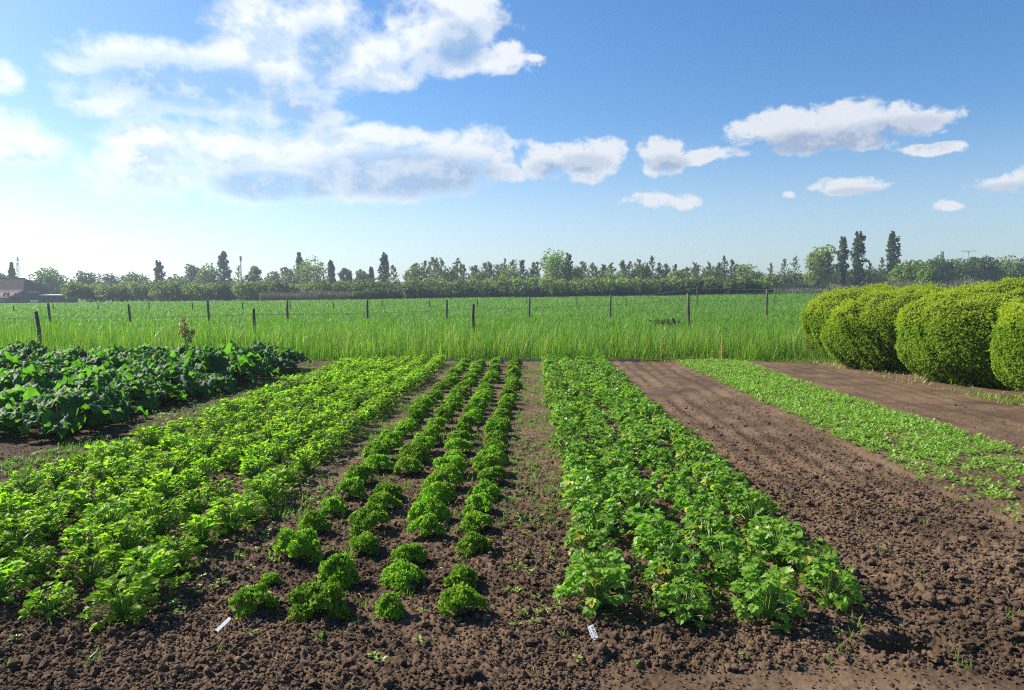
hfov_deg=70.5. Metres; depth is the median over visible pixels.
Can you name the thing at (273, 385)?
celery plant
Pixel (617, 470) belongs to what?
flat parsley
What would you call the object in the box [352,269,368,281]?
willow tree
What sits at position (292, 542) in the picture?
curly parsley
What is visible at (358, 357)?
celery plant
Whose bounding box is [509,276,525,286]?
shrub
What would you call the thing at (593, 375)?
flat parsley
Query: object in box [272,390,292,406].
celery plant
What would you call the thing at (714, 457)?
flat parsley
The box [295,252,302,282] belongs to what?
poplar tree
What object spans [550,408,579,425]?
flat parsley
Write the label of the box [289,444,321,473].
celery plant
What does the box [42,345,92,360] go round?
rhubarb plant
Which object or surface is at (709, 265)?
airy tree
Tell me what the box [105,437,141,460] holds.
celery plant
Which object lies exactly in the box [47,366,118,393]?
rhubarb plant
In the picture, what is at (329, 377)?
celery plant
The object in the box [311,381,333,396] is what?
celery plant
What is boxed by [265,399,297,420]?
celery plant
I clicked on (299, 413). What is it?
celery plant
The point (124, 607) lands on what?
celery plant
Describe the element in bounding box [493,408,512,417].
curly parsley
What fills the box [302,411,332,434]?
celery plant
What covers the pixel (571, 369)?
flat parsley
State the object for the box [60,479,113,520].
celery plant
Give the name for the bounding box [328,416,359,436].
celery plant
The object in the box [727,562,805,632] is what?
plant
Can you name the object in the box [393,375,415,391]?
celery plant
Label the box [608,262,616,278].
airy tree
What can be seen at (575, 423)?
flat parsley
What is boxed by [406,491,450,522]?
curly parsley
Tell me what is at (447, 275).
tree
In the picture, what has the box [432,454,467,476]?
curly parsley
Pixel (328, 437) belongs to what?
celery plant
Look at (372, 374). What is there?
celery plant
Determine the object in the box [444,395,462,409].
curly parsley
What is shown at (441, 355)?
celery plant
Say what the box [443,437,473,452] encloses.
curly parsley
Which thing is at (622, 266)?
airy tree
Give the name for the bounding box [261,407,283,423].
celery plant
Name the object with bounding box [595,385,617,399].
flat parsley
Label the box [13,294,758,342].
post fence
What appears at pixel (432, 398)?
curly parsley
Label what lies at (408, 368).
celery plant
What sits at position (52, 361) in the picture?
rhubarb plant
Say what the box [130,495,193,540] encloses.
celery plant
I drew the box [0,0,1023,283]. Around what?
sky
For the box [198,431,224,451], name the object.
celery plant
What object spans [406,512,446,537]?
curly parsley
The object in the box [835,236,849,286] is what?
poplar tree
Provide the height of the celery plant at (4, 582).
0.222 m
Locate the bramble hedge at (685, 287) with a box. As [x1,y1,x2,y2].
[350,277,773,299]
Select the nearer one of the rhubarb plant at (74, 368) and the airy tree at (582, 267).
the rhubarb plant at (74, 368)
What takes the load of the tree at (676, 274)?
on the ground at (562, 313)
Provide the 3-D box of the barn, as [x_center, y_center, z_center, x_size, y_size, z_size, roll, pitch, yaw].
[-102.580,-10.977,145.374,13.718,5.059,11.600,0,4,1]
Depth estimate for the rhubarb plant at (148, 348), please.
15.27 m
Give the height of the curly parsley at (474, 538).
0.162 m
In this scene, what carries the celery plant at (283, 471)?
on the soil
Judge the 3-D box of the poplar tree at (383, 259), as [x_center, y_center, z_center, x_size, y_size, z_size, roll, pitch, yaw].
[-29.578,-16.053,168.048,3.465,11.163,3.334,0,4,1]
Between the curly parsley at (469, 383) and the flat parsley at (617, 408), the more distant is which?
the curly parsley at (469, 383)
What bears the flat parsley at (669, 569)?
on the soil
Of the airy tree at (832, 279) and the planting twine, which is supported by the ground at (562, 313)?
the airy tree at (832, 279)
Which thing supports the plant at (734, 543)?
on the soil
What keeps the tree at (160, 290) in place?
on the ground at (562, 313)
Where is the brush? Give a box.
[771,277,1023,294]
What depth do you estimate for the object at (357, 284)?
117.79 m
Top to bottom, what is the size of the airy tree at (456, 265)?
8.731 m
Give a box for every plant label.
[215,617,230,631]
[588,625,597,640]
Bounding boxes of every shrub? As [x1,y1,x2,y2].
[401,276,422,286]
[422,276,437,286]
[435,277,450,287]
[446,277,467,286]
[462,275,481,297]
[481,277,493,285]
[489,273,513,286]
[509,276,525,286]
[523,276,538,285]
[537,277,557,285]
[554,279,573,286]
[564,277,580,286]
[578,276,601,285]
[597,277,612,284]
[613,276,626,283]
[623,276,641,282]
[641,277,657,282]
[656,277,669,282]
[669,276,682,281]
[683,275,701,280]
[700,276,715,280]
[757,274,780,289]
[914,264,939,284]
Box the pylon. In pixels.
[13,257,21,276]
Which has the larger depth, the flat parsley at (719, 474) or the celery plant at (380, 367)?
the celery plant at (380, 367)
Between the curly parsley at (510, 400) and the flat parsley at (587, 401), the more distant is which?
the curly parsley at (510, 400)
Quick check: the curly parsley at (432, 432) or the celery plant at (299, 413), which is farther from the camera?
the celery plant at (299, 413)
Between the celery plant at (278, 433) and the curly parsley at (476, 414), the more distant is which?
the curly parsley at (476, 414)
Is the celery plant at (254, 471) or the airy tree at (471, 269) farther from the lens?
the airy tree at (471, 269)
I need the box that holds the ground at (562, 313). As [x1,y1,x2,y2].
[0,294,817,361]
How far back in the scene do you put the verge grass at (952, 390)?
15.52 m
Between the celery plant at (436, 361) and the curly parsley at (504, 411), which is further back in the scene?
the celery plant at (436, 361)
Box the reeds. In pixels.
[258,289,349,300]
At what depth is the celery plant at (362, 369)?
13.37 m
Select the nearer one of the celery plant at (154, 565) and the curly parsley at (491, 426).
the celery plant at (154, 565)
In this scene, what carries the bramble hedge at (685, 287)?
on the ground at (562, 313)
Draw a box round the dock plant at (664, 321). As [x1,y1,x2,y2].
[648,317,683,326]
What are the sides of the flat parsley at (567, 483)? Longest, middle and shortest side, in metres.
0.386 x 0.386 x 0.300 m
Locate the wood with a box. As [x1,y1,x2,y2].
[32,262,1023,300]
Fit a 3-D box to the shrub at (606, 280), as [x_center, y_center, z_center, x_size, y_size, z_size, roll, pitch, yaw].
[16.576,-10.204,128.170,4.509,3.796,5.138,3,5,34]
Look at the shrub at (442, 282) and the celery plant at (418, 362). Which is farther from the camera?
the shrub at (442, 282)
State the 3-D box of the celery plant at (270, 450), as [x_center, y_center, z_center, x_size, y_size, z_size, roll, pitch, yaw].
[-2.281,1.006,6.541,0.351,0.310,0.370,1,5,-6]
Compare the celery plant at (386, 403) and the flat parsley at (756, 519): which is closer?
the flat parsley at (756, 519)
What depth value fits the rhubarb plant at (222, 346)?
15.33 m
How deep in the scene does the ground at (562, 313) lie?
59.83 m
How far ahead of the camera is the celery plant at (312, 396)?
10.25 m
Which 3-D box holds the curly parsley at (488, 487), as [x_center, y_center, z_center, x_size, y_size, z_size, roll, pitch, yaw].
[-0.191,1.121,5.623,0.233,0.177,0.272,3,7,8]
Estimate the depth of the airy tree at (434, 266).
149.52 m
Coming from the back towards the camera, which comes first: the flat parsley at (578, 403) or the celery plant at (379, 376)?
the celery plant at (379, 376)
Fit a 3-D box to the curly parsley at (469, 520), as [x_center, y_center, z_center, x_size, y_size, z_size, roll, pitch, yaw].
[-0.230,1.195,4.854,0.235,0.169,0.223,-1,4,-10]
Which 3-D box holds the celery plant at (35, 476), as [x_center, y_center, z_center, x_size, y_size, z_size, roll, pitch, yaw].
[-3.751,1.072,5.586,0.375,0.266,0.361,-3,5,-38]
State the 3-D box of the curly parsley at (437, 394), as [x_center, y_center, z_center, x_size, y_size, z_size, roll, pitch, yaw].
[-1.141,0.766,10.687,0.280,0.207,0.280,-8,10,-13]
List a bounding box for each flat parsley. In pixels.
[540,354,555,362]
[541,365,557,377]
[541,373,557,386]
[541,389,566,405]
[542,358,557,367]
[543,381,567,394]
[545,368,561,377]
[545,370,562,380]
[545,384,566,399]
[546,376,562,383]
[547,376,566,384]
[547,403,578,425]
[548,378,567,390]
[548,390,576,409]
[549,394,575,413]
[549,431,586,455]
[550,399,580,419]
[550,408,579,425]
[550,416,588,437]
[552,546,632,619]
[555,422,586,447]
[557,355,569,363]
[557,441,599,472]
[557,466,607,502]
[558,358,571,367]
[560,361,576,370]
[561,363,575,371]
[561,451,602,478]
[561,481,610,518]
[562,365,578,373]
[562,368,576,380]
[562,417,583,430]
[562,441,597,461]
[562,464,604,492]
[563,513,619,562]
[564,370,578,380]
[566,372,581,381]
[567,383,589,397]
[568,375,584,382]
[568,380,590,394]
[568,383,588,401]
[571,493,624,533]
[573,389,600,407]
[574,356,588,366]
[574,543,631,587]
[575,357,590,367]
[576,360,592,368]
[576,397,600,411]
[577,397,599,409]
[578,402,599,419]
[579,407,604,423]
[580,365,594,377]
[581,410,609,429]
[582,369,600,379]
[583,416,606,434]
[586,372,602,382]
[587,425,620,447]
[589,375,608,389]
[589,421,614,442]
[591,353,606,364]
[591,379,611,391]
[591,380,608,393]
[591,447,631,468]
[592,384,608,400]
[594,431,631,459]
[595,359,607,370]
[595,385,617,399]
[596,362,614,373]
[597,447,640,479]
[598,387,621,404]
[599,365,613,376]
[600,464,649,506]
[601,395,625,411]
[602,367,617,381]
[602,395,629,414]
[604,467,637,491]
[607,369,625,380]
[607,401,633,420]
[608,372,625,380]
[608,404,636,424]
[609,375,629,390]
[611,478,662,517]
[615,380,630,391]
[615,409,640,430]
[618,385,642,398]
[619,382,635,395]
[619,415,646,430]
[619,502,664,537]
[621,421,657,447]
[621,422,645,438]
[622,386,644,404]
[623,428,657,457]
[624,390,645,408]
[624,508,676,553]
[631,397,650,409]
[631,433,663,461]
[631,514,696,573]
[635,402,669,425]
[637,398,660,411]
[637,401,664,420]
[638,445,675,471]
[640,543,708,600]
[647,461,694,494]
[649,413,671,432]
[652,418,680,437]
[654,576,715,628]
[655,420,690,444]
[657,471,700,500]
[666,484,713,522]
[668,425,698,447]
[670,435,710,459]
[675,438,714,468]
[681,499,729,534]
[682,512,738,546]
[685,451,732,476]
[692,461,733,487]
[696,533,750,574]
[700,466,748,501]
[707,477,757,514]
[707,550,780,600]
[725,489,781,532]
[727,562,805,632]
[740,516,786,552]
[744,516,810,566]
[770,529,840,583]
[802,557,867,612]
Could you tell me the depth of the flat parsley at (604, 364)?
14.24 m
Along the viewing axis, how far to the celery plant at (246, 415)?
8.85 m
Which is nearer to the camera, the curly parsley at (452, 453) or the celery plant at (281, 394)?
the curly parsley at (452, 453)
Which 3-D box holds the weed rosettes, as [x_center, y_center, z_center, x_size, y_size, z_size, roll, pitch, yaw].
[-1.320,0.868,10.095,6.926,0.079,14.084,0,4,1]
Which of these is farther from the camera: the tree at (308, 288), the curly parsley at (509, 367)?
the tree at (308, 288)
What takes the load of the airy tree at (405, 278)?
on the ground at (562, 313)
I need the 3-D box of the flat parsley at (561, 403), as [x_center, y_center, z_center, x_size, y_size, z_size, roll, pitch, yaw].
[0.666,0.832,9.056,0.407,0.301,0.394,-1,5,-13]
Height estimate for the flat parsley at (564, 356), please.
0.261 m
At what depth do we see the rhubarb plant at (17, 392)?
9.11 m
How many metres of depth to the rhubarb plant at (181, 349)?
15.10 m
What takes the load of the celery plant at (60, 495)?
on the soil
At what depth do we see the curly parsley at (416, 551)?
4.27 m
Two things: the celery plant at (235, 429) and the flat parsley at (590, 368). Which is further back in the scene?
the flat parsley at (590, 368)
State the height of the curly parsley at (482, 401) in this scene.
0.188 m
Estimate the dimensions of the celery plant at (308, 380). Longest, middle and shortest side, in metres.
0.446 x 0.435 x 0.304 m
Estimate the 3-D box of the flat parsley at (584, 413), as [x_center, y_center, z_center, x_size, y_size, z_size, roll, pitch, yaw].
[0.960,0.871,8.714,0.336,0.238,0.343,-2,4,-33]
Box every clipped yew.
[798,280,957,359]
[819,280,999,372]
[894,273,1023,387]
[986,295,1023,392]
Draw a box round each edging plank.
[520,359,542,361]
[607,358,639,361]
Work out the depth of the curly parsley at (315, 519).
4.83 m
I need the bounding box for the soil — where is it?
[0,359,1023,689]
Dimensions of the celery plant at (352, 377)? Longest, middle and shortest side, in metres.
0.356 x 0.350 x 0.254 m
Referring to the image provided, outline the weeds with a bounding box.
[0,360,1023,670]
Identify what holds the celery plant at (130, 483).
on the soil
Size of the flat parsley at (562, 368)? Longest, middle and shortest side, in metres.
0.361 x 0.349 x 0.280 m
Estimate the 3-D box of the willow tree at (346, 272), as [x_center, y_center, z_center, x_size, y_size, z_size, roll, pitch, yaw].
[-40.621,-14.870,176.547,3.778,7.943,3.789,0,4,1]
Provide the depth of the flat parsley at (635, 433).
7.17 m
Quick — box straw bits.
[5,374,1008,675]
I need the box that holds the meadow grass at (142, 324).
[0,315,802,347]
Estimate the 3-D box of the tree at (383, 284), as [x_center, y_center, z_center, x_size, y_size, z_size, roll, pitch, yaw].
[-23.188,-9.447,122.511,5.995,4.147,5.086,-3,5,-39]
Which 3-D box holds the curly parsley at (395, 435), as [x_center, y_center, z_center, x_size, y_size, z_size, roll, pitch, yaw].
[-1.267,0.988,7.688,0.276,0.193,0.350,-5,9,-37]
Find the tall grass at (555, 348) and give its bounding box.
[0,307,834,361]
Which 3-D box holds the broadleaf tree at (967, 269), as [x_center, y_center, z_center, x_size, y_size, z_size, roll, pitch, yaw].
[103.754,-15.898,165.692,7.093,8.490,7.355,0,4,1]
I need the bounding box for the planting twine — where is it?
[606,357,709,359]
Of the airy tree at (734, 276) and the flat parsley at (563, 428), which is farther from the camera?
the airy tree at (734, 276)
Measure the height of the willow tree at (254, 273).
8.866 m
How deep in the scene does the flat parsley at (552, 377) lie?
12.28 m
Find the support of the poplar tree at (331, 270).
on the ground at (562, 313)
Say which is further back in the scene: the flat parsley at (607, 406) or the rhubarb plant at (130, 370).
the rhubarb plant at (130, 370)
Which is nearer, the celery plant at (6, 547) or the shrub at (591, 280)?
the celery plant at (6, 547)
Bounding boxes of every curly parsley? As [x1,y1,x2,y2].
[228,582,279,619]
[260,572,282,585]
[272,527,324,562]
[285,580,351,622]
[298,510,331,533]
[316,551,360,589]
[319,495,347,517]
[334,476,365,500]
[344,464,378,482]
[347,500,390,535]
[348,531,380,554]
[361,437,389,457]
[361,453,393,470]
[366,491,403,511]
[371,481,403,499]
[375,590,406,619]
[378,428,403,446]
[379,558,425,593]
[381,438,399,450]
[390,542,427,565]
[393,420,413,437]
[393,456,424,474]
[398,438,430,462]
[404,417,420,430]
[406,408,424,421]
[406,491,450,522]
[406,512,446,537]
[410,404,428,415]
[410,432,436,453]
[412,397,433,410]
[418,481,457,504]
[419,395,437,405]
[419,463,463,489]
[421,424,446,433]
[421,427,443,445]
[426,390,443,402]
[427,417,448,430]
[430,389,444,395]
[431,381,450,390]
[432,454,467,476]
[433,403,453,414]
[436,408,453,420]
[436,581,488,618]
[442,379,453,387]
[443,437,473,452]
[443,449,466,466]
[443,563,477,588]
[444,376,459,383]
[444,392,462,401]
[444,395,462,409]
[444,430,476,445]
[446,368,459,375]
[448,386,468,398]
[454,380,471,388]
[454,531,492,557]
[456,362,469,369]
[456,422,471,437]
[458,414,479,429]
[459,358,471,363]
[459,409,484,423]
[460,385,471,394]
[460,509,493,532]
[462,374,477,382]
[462,402,485,412]
[462,492,493,515]
[465,377,476,385]
[465,380,473,387]
[465,407,483,420]
[468,363,483,371]
[468,368,481,375]
[468,389,492,403]
[470,454,503,473]
[472,397,488,408]
[472,478,501,502]
[476,383,492,391]
[477,444,508,465]
[477,465,508,483]
[479,375,496,384]
[482,418,508,435]
[483,370,501,381]
[483,429,507,444]
[484,382,494,389]
[485,438,507,452]
[488,356,504,365]
[488,364,501,373]
[491,410,506,421]
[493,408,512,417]
[496,400,511,412]
[497,396,516,406]
[497,417,511,429]
[499,388,516,398]
[502,378,522,387]
[503,383,517,391]
[503,393,516,400]
[504,375,519,381]
[506,365,517,370]
[507,366,521,376]
[509,356,522,365]
[509,359,521,365]
[509,362,520,368]
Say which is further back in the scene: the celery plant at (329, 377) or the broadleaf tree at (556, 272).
the broadleaf tree at (556, 272)
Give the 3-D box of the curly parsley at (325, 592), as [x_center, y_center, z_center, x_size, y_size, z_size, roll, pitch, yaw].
[-0.974,1.281,3.626,0.313,0.197,0.300,-1,4,-20]
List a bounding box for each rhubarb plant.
[0,340,51,356]
[0,348,30,360]
[0,351,31,369]
[0,361,48,375]
[0,364,57,400]
[0,364,70,383]
[0,383,55,403]
[0,385,123,440]
[0,394,22,434]
[22,351,74,366]
[33,356,72,370]
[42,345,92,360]
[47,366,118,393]
[53,381,148,421]
[57,360,118,377]
[71,364,121,379]
[74,343,126,355]
[76,354,91,365]
[78,350,137,370]
[88,347,130,357]
[108,373,186,411]
[115,363,164,374]
[116,353,183,370]
[120,359,216,399]
[127,350,163,363]
[129,342,171,353]
[138,346,176,356]
[156,342,262,385]
[159,316,195,357]
[167,341,202,354]
[185,368,238,397]
[203,347,279,380]
[217,340,249,349]
[221,341,293,373]
[259,343,314,374]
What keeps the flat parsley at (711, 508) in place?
on the soil
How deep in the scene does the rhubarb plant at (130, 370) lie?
11.65 m
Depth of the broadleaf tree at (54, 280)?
160.87 m
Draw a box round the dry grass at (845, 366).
[791,357,1023,406]
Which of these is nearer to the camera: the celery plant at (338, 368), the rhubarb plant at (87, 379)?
the rhubarb plant at (87, 379)
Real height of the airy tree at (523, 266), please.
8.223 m
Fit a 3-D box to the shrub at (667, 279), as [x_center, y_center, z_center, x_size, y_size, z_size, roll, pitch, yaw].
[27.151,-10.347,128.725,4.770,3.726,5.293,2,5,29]
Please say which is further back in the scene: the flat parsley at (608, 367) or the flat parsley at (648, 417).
the flat parsley at (608, 367)
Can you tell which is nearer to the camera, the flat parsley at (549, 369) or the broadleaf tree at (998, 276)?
the flat parsley at (549, 369)
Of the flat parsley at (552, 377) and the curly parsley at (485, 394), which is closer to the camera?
the curly parsley at (485, 394)
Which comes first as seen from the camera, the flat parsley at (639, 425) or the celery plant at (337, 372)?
the flat parsley at (639, 425)
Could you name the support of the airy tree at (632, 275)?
on the ground at (562, 313)
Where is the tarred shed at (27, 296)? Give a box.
[17,291,41,302]
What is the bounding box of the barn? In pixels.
[0,278,53,302]
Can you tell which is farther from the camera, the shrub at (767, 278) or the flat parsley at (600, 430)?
the shrub at (767, 278)
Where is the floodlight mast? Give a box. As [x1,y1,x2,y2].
[239,256,241,277]
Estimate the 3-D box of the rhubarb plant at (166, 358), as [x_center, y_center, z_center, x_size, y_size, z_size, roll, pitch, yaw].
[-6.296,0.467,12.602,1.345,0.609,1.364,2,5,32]
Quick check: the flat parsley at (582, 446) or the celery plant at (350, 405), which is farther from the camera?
the celery plant at (350, 405)
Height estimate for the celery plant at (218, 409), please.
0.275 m
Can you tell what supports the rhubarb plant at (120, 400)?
on the soil
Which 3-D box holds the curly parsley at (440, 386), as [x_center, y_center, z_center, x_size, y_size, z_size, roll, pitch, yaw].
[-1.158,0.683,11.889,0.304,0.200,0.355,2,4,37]
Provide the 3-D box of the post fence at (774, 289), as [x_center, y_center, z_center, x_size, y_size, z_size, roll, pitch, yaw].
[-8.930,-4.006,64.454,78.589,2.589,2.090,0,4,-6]
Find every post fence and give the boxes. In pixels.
[13,286,826,310]
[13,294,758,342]
[22,290,810,322]
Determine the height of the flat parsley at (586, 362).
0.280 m
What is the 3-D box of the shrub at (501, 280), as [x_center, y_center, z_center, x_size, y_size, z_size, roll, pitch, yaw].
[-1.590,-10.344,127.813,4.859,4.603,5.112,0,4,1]
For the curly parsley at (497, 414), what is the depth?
8.96 m
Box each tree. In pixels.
[5,262,17,277]
[28,267,75,293]
[60,281,91,302]
[73,270,100,286]
[84,282,108,302]
[92,281,130,301]
[98,273,125,285]
[113,281,145,300]
[122,271,149,300]
[125,280,154,300]
[148,279,180,301]
[153,260,165,282]
[162,274,190,300]
[164,279,191,300]
[178,282,211,300]
[182,264,200,297]
[192,263,221,300]
[197,282,220,301]
[211,281,236,300]
[217,251,231,284]
[230,281,262,300]
[232,265,243,299]
[244,265,262,285]
[249,281,271,300]
[264,271,281,283]
[265,279,291,294]
[278,267,297,285]
[286,282,304,293]
[293,255,331,286]
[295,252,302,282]
[300,280,319,292]
[310,280,346,293]
[327,260,335,285]
[331,280,350,291]
[337,268,352,284]
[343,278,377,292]
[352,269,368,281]
[367,277,393,287]
[369,266,374,279]
[377,252,391,285]
[384,265,401,287]
[397,271,409,285]
[406,263,427,282]
[418,260,431,282]
[425,257,440,278]
[425,261,433,278]
[429,257,451,280]
[435,266,458,282]
[450,258,463,278]
[456,261,465,279]
[461,264,467,282]
[463,266,478,281]
[469,270,487,283]
[480,262,497,279]
[488,264,497,279]
[492,264,500,278]
[500,266,521,281]
[501,259,521,277]
[517,261,527,279]
[521,260,527,280]
[525,262,538,281]
[526,267,540,279]
[536,261,541,278]
[538,248,572,282]
[563,252,573,278]
[571,267,585,282]
[574,261,590,281]
[583,262,599,279]
[595,267,601,278]
[598,264,608,275]
[599,268,623,280]
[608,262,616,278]
[617,260,631,280]
[618,262,627,280]
[626,261,634,279]
[626,262,639,277]
[629,259,642,278]
[633,262,652,279]
[648,255,656,279]
[653,262,662,280]
[653,268,667,280]
[661,263,670,280]
[668,269,688,279]
[684,267,690,277]
[690,265,704,278]
[701,261,711,276]
[703,266,722,279]
[716,262,722,278]
[719,255,730,277]
[723,264,739,278]
[724,259,737,278]
[732,265,750,278]
[735,263,759,279]
[754,271,764,279]
[764,263,776,277]
[775,258,793,289]
[787,256,806,287]
[801,244,839,288]
[824,271,837,286]
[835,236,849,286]
[844,270,854,286]
[849,231,867,287]
[862,260,880,284]
[872,257,887,284]
[883,230,901,285]
[887,259,920,284]
[914,258,938,279]
[933,255,959,285]
[952,256,984,284]
[970,256,1003,282]
[979,255,1017,283]
[1002,255,1023,281]
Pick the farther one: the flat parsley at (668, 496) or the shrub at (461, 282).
the shrub at (461, 282)
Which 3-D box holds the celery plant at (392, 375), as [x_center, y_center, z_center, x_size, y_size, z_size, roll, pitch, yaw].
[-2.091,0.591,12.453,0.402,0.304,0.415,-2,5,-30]
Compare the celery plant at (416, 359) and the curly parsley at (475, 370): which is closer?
the curly parsley at (475, 370)
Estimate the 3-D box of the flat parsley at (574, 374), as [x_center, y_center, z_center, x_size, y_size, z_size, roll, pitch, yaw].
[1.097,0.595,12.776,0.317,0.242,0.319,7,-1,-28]
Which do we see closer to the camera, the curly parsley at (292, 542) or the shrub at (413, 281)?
the curly parsley at (292, 542)
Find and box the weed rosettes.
[1,361,871,663]
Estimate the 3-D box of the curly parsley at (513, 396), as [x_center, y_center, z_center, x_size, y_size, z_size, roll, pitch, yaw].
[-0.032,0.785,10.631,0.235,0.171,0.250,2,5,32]
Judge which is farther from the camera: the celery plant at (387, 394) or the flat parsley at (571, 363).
the flat parsley at (571, 363)
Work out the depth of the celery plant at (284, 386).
11.21 m
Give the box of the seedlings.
[675,357,1023,521]
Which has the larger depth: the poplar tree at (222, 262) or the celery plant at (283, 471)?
the poplar tree at (222, 262)
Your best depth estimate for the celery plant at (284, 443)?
6.85 m
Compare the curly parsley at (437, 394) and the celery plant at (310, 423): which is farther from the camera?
the curly parsley at (437, 394)
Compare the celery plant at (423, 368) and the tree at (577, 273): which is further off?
the tree at (577, 273)
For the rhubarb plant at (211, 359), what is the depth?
12.48 m
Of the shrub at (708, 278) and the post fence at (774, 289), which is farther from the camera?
the shrub at (708, 278)
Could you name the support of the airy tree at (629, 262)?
on the ground at (562, 313)
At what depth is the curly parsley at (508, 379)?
12.77 m
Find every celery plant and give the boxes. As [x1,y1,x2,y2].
[0,481,21,511]
[0,489,45,532]
[0,509,51,555]
[0,530,20,576]
[0,557,34,601]
[2,465,54,497]
[9,545,68,581]
[18,578,78,619]
[25,501,76,540]
[29,487,79,513]
[36,459,78,489]
[50,539,124,585]
[56,473,94,498]
[57,522,109,557]
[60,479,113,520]
[63,448,105,478]
[76,566,161,631]
[78,456,127,487]
[80,496,137,534]
[85,439,129,468]
[91,514,161,568]
[96,474,140,501]
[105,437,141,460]
[111,486,166,519]
[112,455,146,476]
[117,542,190,601]
[119,458,170,489]
[127,423,169,452]
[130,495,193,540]
[134,445,162,463]
[139,466,187,504]
[142,425,171,446]
[146,450,193,479]
[154,534,207,572]
[157,431,188,455]
[165,417,195,438]
[169,442,206,467]
[171,432,196,448]
[171,467,211,491]
[176,487,215,515]
[177,511,227,545]
[185,452,222,481]
[186,417,209,432]
[186,433,220,461]
[187,424,214,443]
[197,478,240,504]
[198,404,228,425]
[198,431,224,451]
[199,413,232,436]
[200,492,260,532]
[209,445,241,470]
[216,397,245,417]
[216,423,246,443]
[216,433,257,462]
[223,411,245,427]
[224,399,249,412]
[228,491,273,519]
[232,408,255,423]
[234,454,273,479]
[237,432,265,452]
[238,418,263,436]
[238,438,277,470]
[239,399,264,417]
[240,471,286,504]
[242,390,269,407]
[247,410,272,430]
[250,392,273,412]
[255,424,279,443]
[259,389,273,400]
[259,466,298,492]
[260,383,280,398]
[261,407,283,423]
[261,438,291,464]
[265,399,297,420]
[265,418,288,438]
[266,396,288,407]
[269,429,305,454]
[270,381,290,396]
[271,409,298,432]
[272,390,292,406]
[272,460,304,484]
[274,421,312,446]
[277,374,301,391]
[283,389,298,399]
[283,395,305,411]
[283,406,306,423]
[286,374,305,386]
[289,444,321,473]
[291,384,306,396]
[292,394,311,410]
[293,411,325,440]
[295,383,313,394]
[297,376,321,390]
[302,385,326,401]
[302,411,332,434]
[303,408,320,420]
[303,440,334,461]
[304,400,324,416]
[304,427,344,453]
[305,368,325,379]
[306,372,318,380]
[306,393,319,404]
[311,375,328,383]
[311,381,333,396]
[314,396,332,410]
[320,365,336,376]
[320,409,341,424]
[321,393,339,402]
[322,372,337,383]
[322,399,350,420]
[323,425,353,445]
[325,369,342,380]
[325,383,338,394]
[328,360,342,367]
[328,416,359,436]
[329,378,344,390]
[330,399,355,415]
[331,374,349,387]
[332,365,349,376]
[334,390,349,401]
[337,357,351,364]
[337,386,354,400]
[338,370,355,381]
[338,381,357,392]
[339,408,367,431]
[342,362,360,372]
[343,388,368,409]
[345,373,359,381]
[347,360,361,370]
[347,382,362,391]
[350,378,366,389]
[351,387,375,406]
[352,356,364,361]
[352,410,374,424]
[354,364,369,380]
[356,373,373,387]
[358,397,386,416]
[359,405,380,419]
[361,371,376,385]
[364,364,376,370]
[364,379,386,392]
[368,358,383,367]
[368,369,382,376]
[369,354,380,360]
[369,373,391,391]
[369,394,392,411]
[374,363,391,372]
[374,392,396,406]
[379,384,401,402]
[380,358,391,363]
[381,371,399,384]
[386,369,403,380]
[390,361,400,367]
[392,366,409,374]
[392,384,405,398]
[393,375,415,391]
[394,357,405,362]
[395,382,410,393]
[399,365,412,375]
[401,362,413,370]
[402,375,418,387]
[405,372,420,384]
[408,367,427,379]
[409,372,425,383]
[410,355,426,364]
[411,359,422,367]
[415,364,431,379]
[417,354,428,363]
[422,366,434,376]
[424,362,437,372]
[429,357,443,368]
[433,353,447,364]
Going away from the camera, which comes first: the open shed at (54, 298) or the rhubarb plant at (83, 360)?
the rhubarb plant at (83, 360)
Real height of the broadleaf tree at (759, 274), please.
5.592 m
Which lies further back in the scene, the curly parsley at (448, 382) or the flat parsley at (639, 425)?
the curly parsley at (448, 382)
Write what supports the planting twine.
attached to the yellow stake
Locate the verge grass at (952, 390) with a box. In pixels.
[304,354,1023,404]
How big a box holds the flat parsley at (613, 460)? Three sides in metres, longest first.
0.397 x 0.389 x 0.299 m
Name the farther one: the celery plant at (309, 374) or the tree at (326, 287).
the tree at (326, 287)
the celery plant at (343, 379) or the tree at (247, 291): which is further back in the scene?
the tree at (247, 291)
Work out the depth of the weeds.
6.46 m
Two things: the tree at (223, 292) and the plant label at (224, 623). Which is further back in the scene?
the tree at (223, 292)
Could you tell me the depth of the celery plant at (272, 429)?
7.62 m
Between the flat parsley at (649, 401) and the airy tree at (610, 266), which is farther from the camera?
the airy tree at (610, 266)
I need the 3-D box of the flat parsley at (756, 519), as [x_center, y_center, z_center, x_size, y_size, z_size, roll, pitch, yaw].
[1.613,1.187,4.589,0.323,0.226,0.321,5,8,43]
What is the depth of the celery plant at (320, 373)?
13.17 m
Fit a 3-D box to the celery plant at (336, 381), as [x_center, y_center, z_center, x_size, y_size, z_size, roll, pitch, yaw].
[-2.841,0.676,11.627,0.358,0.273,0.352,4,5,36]
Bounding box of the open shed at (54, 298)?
[39,294,77,302]
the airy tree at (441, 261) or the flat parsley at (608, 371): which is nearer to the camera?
the flat parsley at (608, 371)
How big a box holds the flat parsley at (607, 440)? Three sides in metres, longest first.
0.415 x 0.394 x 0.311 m
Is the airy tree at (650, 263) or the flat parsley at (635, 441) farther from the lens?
the airy tree at (650, 263)
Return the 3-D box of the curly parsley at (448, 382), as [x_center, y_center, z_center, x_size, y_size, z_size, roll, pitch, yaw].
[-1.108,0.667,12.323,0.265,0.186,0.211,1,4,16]

